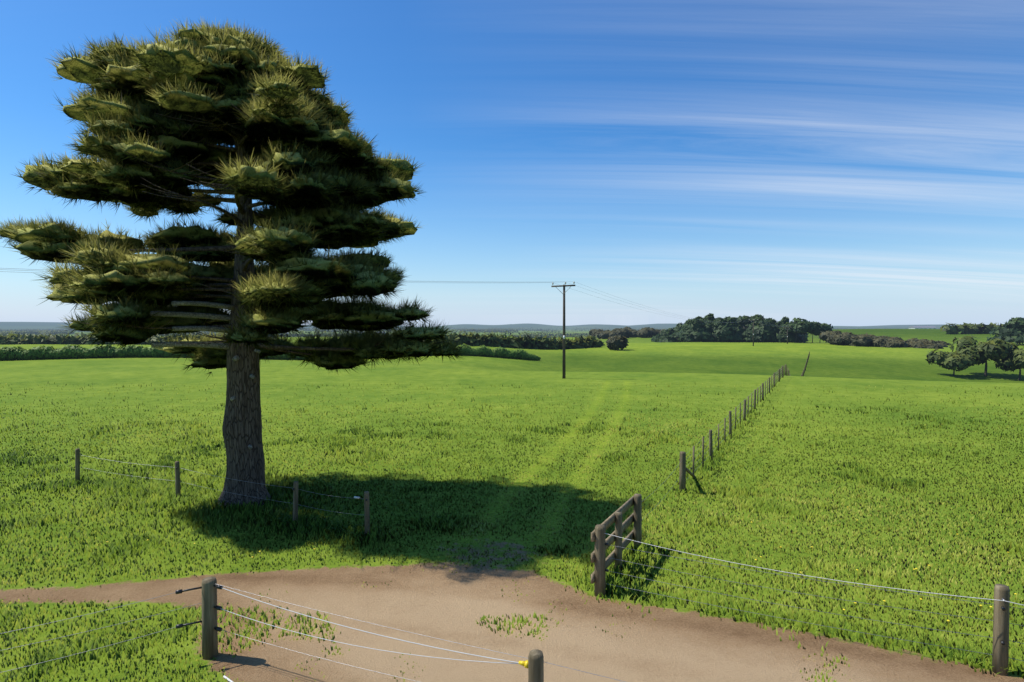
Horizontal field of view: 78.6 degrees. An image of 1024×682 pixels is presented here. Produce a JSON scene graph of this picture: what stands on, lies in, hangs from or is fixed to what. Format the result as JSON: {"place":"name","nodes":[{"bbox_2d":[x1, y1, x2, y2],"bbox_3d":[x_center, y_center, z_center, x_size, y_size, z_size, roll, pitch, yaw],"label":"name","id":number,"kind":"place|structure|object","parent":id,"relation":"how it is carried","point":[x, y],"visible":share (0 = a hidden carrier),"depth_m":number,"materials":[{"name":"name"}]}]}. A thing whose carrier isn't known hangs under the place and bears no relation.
{"place":"outdoors","nodes":[
{"label":"outdoors","id":0,"kind":"place"},
{"bbox_2d":[0,322,1023,681],"bbox_3d":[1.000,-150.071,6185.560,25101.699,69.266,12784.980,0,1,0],"label":"terrain","id":1,"kind":"structure","parent":0,"point":[434,600],"depth_m":15.96,"materials":[{"name":"green plant"}]},
{"bbox_2d":[75,448,369,533],"bbox_3d":[-7.836,3.776,15.936,10.461,1.241,0.309,1,1,25],"label":"fence","id":2,"kind":"object","parent":1,"relation":"on","point":[294,489],"visible":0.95,"depth_m":14.55,"materials":[{"name":"brown wood"}]},
{"bbox_2d":[0,17,464,507],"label":"pine tree","id":3,"kind":"object","parent":1,"relation":"on","point":[162,118],"visible":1,"depth_m":15.04,"materials":[{"name":"green plant"}]},
{"bbox_2d":[0,343,540,360],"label":"hedge","id":4,"kind":"object","parent":1,"relation":"on","point":[43,352],"visible":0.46,"depth_m":87.04,"materials":[{"name":"green plant"}]},
{"bbox_2d":[0,577,624,681],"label":"wire fence","id":5,"kind":"object","parent":1,"relation":"on","point":[533,664],"visible":0.97,"depth_m":8.53,"materials":[{"name":"brown wood"}]},
{"bbox_2d":[0,322,1006,349],"bbox_3d":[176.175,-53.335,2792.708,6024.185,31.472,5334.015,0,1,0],"label":"distant hedgerows","id":6,"kind":"object","parent":1,"relation":"on","point":[542,340],"visible":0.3,"depth_m":188.72,"materials":[{"name":"green plant"}]},
{"bbox_2d":[551,282,574,378],"bbox_3d":[4.639,-0.803,55.988,2.400,8.935,0.384,1,1,34],"label":"power pole","id":7,"kind":"object","parent":1,"relation":"on","point":[564,357],"visible":0.98,"depth_m":55.93,"materials":[{"name":"brown wood"}]},
{"bbox_2d":[0,268,814,337],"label":"power line wires","id":8,"kind":"object","parent":7,"relation":"attached to","point":[452,281],"visible":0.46,"depth_m":56.69,"materials":[{"name":"grey metal"}]},
{"bbox_2d":[589,326,664,349],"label":"scrub trees","id":9,"kind":"object","parent":1,"relation":"on","point":[617,338],"visible":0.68,"depth_m":300.99,"materials":[{"name":"green plant"}]},
{"bbox_2d":[591,352,809,596],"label":"boundary fence","id":10,"kind":"object","parent":1,"relation":"on","point":[600,560],"visible":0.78,"depth_m":12.70,"materials":[{"name":"brown wood"}]},
{"bbox_2d":[651,313,808,342],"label":"tree grove","id":11,"kind":"object","parent":1,"relation":"on","point":[708,328],"visible":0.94,"depth_m":226.14,"materials":[{"name":"green plant"}]},
{"bbox_2d":[749,319,757,345],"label":"power pole","id":12,"kind":"object","parent":1,"relation":"on","point":[753,329],"visible":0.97,"depth_m":167.24,"materials":[{"name":"grey wood"}]},
{"bbox_2d":[782,317,832,342],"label":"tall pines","id":13,"kind":"object","parent":1,"relation":"on","point":[797,325],"visible":0.77,"depth_m":210.10,"materials":[{"name":"green plant"}]},
{"bbox_2d":[605,533,1023,675],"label":"wire fence","id":14,"kind":"object","parent":1,"relation":"on","point":[1001,640],"visible":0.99,"depth_m":8.25,"materials":[{"name":"brown wood"}]},
{"bbox_2d":[819,330,950,348],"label":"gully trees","id":15,"kind":"object","parent":1,"relation":"on","point":[837,337],"visible":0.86,"depth_m":176.56,"materials":[{"name":"green plant"}]},
{"bbox_2d":[909,326,936,328],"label":"hill house","id":16,"kind":"structure","parent":1,"relation":"on","point":[922,327],"depth_m":431.58,"materials":[{"name":"white"}]},
{"bbox_2d":[925,335,1023,379],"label":"trees","id":17,"kind":"object","parent":1,"relation":"on","point":[1004,355],"visible":1,"depth_m":112.36,"materials":[{"name":"green plant"}]},
{"bbox_2d":[986,317,1023,344],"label":"dark pine trees","id":18,"kind":"object","parent":1,"relation":"on","point":[1013,331],"visible":0.96,"depth_m":199.81,"materials":[{"name":"green plant"}]},
{"bbox_2d":[0,381,1023,681],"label":"pasture grass","id":19,"kind":"structure","parent":0,"point":[162,495],"depth_m":14.68,"materials":[{"name":"green plant"}]},
{"bbox_2d":[0,0,1023,326],"label":"sky","id":20,"kind":"structure","parent":0,"point":[833,162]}
]}

